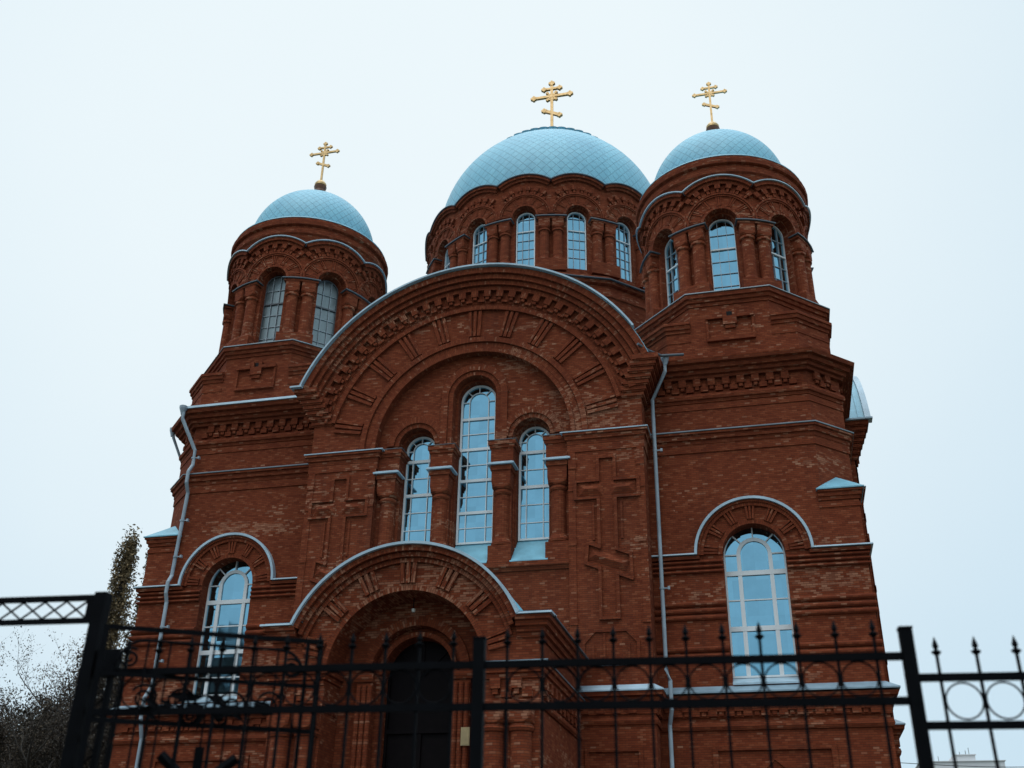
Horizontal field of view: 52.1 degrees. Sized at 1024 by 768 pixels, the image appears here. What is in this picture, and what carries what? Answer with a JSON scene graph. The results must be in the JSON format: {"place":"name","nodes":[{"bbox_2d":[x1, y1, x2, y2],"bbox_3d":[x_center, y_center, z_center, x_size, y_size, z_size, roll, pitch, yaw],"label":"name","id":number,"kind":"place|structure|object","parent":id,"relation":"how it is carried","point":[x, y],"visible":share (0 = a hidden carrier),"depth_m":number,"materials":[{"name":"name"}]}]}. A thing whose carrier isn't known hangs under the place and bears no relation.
{"place":"outdoors","nodes":[
{"label":"outdoors","id":0,"kind":"place"},
{"bbox_2d":[0,0,1023,767],"label":"sky","id":1,"kind":"structure","parent":0,"point":[140,140],"materials":[{"name":"white"}]},
{"bbox_2d":[907,763,988,766],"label":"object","id":2,"kind":"object","parent":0,"point":[953,765],"visible":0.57,"depth_m":64.85,"materials":[{"name":"black paint"}]},
{"bbox_2d":[915,750,1005,767],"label":"apartment block","id":3,"kind":"structure","parent":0,"point":[964,760],"depth_m":162.62,"materials":[{"name":"concrete"}]},
{"label":"ground","id":4,"kind":"structure","parent":0,"visible":0},
{"bbox_2d":[0,674,74,767],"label":"leafy tree","id":5,"kind":"object","parent":4,"relation":"on","point":[1,735],"visible":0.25,"depth_m":47.71,"materials":[{"name":"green plant"}]},
{"bbox_2d":[0,676,114,767],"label":"leafy tree","id":6,"kind":"object","parent":4,"relation":"on","point":[48,755],"visible":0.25,"depth_m":43.26,"materials":[{"name":"brown plant"}]},
{"bbox_2d":[0,643,122,767],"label":"leafy tree","id":7,"kind":"object","parent":4,"relation":"on","point":[102,682],"visible":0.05,"depth_m":47.81,"materials":[{"name":"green plant"}]},
{"bbox_2d":[0,608,135,767],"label":"leafy tree","id":8,"kind":"object","parent":4,"relation":"on","point":[28,758],"visible":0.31,"depth_m":42.80,"materials":[{"name":"brown plant"}]},
{"bbox_2d":[74,524,141,705],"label":"poplar tree","id":9,"kind":"object","parent":4,"relation":"on","point":[123,569],"visible":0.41,"depth_m":83.66,"materials":[{"name":"green plant"}]},
{"bbox_2d":[115,548,147,687],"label":"poplar tree","id":10,"kind":"object","parent":4,"relation":"on","point":[144,568],"visible":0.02,"depth_m":84.14,"materials":[{"name":"green plant"}]},
{"bbox_2d":[107,80,905,767],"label":"church","id":11,"kind":"structure","parent":4,"relation":"on","point":[595,388],"depth_m":36.52,"materials":[{"name":"red brick"}]},
{"bbox_2d":[193,561,251,696],"bbox_3d":[-10.128,8.622,37.369,1.970,4.925,0.100,-6,-28,13],"label":"window","id":12,"kind":"structure","parent":11,"relation":"in","point":[228,596],"depth_m":37.56,"materials":[{"name":"blue glass"}]},
{"bbox_2d":[258,276,285,342],"bbox_3d":[-9.860,-2.983,43.359,1.000,3.470,0.100,-6,-28,13],"label":"window","id":13,"kind":"structure","parent":11,"relation":"in","point":[275,289],"depth_m":43.44,"materials":[{"name":"grey glass"}]},
{"bbox_2d":[312,280,337,346],"bbox_3d":[-7.818,-2.808,43.623,1.000,3.470,0.100,16,-31,-27],"label":"window","id":14,"kind":"structure","parent":11,"relation":"in","point":[327,293],"depth_m":43.72,"materials":[{"name":"grey glass"}]},
{"bbox_2d":[401,437,434,541],"bbox_3d":[-3.279,3.809,37.208,1.140,4.210,0.100,-6,-28,13],"label":"window","id":15,"kind":"structure","parent":11,"relation":"in","point":[417,502],"depth_m":37.15,"materials":[{"name":"blue glass"}]},
{"bbox_2d":[444,249,449,269],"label":"window","id":16,"kind":"structure","parent":11,"relation":"in","point":[447,262],"depth_m":51.80,"materials":[{"name":"blue glass"}]},
{"bbox_2d":[460,727,469,745],"bbox_3d":[-1.216,9.167,27.241,0.240,0.460,0.046,-6,-28,13],"label":"plaque","id":17,"kind":"object","parent":11,"relation":"attached to","point":[465,737],"visible":0.95,"depth_m":27.21,"materials":[{"name":"beige metal"}]},
{"bbox_2d":[456,385,495,545],"bbox_3d":[-1.224,2.774,37.185,1.340,6.090,0.100,-6,-28,13],"label":"window","id":18,"kind":"structure","parent":11,"relation":"in","point":[475,491],"depth_m":37.10,"materials":[{"name":"blue glass"}]},
{"bbox_2d":[472,224,486,263],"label":"window","id":19,"kind":"structure","parent":11,"relation":"in","point":[480,234],"depth_m":49.90,"materials":[{"name":"blue glass"}]},
{"bbox_2d":[516,213,534,265],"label":"window","id":20,"kind":"structure","parent":11,"relation":"in","point":[525,229],"depth_m":48.81,"materials":[{"name":"blue glass"}]},
{"bbox_2d":[518,427,549,541],"bbox_3d":[0.800,3.405,36.293,1.140,4.210,0.100,-6,-28,13],"label":"window","id":21,"kind":"structure","parent":11,"relation":"in","point":[533,504],"depth_m":36.18,"materials":[{"name":"blue glass"}]},
{"bbox_2d":[567,212,586,269],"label":"window","id":22,"kind":"structure","parent":11,"relation":"in","point":[576,222],"depth_m":48.63,"materials":[{"name":"blue glass"}]},
{"bbox_2d":[616,223,631,281],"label":"window","id":23,"kind":"structure","parent":11,"relation":"in","point":[623,251],"depth_m":49.40,"materials":[{"name":"blue glass"}]},
{"bbox_2d":[665,239,679,304],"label":"window","id":24,"kind":"structure","parent":11,"relation":"in","point":[671,260],"depth_m":40.71,"materials":[{"name":"blue glass"}]},
{"bbox_2d":[709,219,739,290],"bbox_3d":[7.972,-4.747,39.359,1.000,3.470,0.100,-6,-28,13],"label":"window","id":25,"kind":"structure","parent":11,"relation":"in","point":[725,272],"depth_m":39.42,"materials":[{"name":"blue glass"}]},
{"bbox_2d":[724,528,797,678],"bbox_3d":[7.840,6.845,33.338,1.970,4.925,0.100,-6,-28,13],"label":"window","id":26,"kind":"structure","parent":11,"relation":"in","point":[755,567],"depth_m":33.32,"materials":[{"name":"blue glass"}]},
{"bbox_2d":[770,226,789,291],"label":"window","id":27,"kind":"structure","parent":11,"relation":"in","point":[777,242],"depth_m":39.82,"materials":[{"name":"blue glass"}]},
{"label":"path","id":28,"kind":"structure","parent":0,"visible":0},
{"bbox_2d":[0,591,122,767],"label":"gateway","id":29,"kind":"object","parent":28,"relation":"on","point":[96,616],"visible":0.82,"depth_m":7.11,"materials":[{"name":"black paint"}]},
{"bbox_2d":[93,619,1023,767],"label":"iron fence","id":30,"kind":"object","parent":28,"relation":"on","point":[478,706],"visible":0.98,"depth_m":6.50,"materials":[{"name":"black metal"}]},
{"bbox_2d":[76,624,323,767],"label":"gate leaf","id":31,"kind":"object","parent":30,"relation":"attached to","point":[164,758],"visible":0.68,"depth_m":6.97,"materials":[{"name":"black paint"}]}
]}

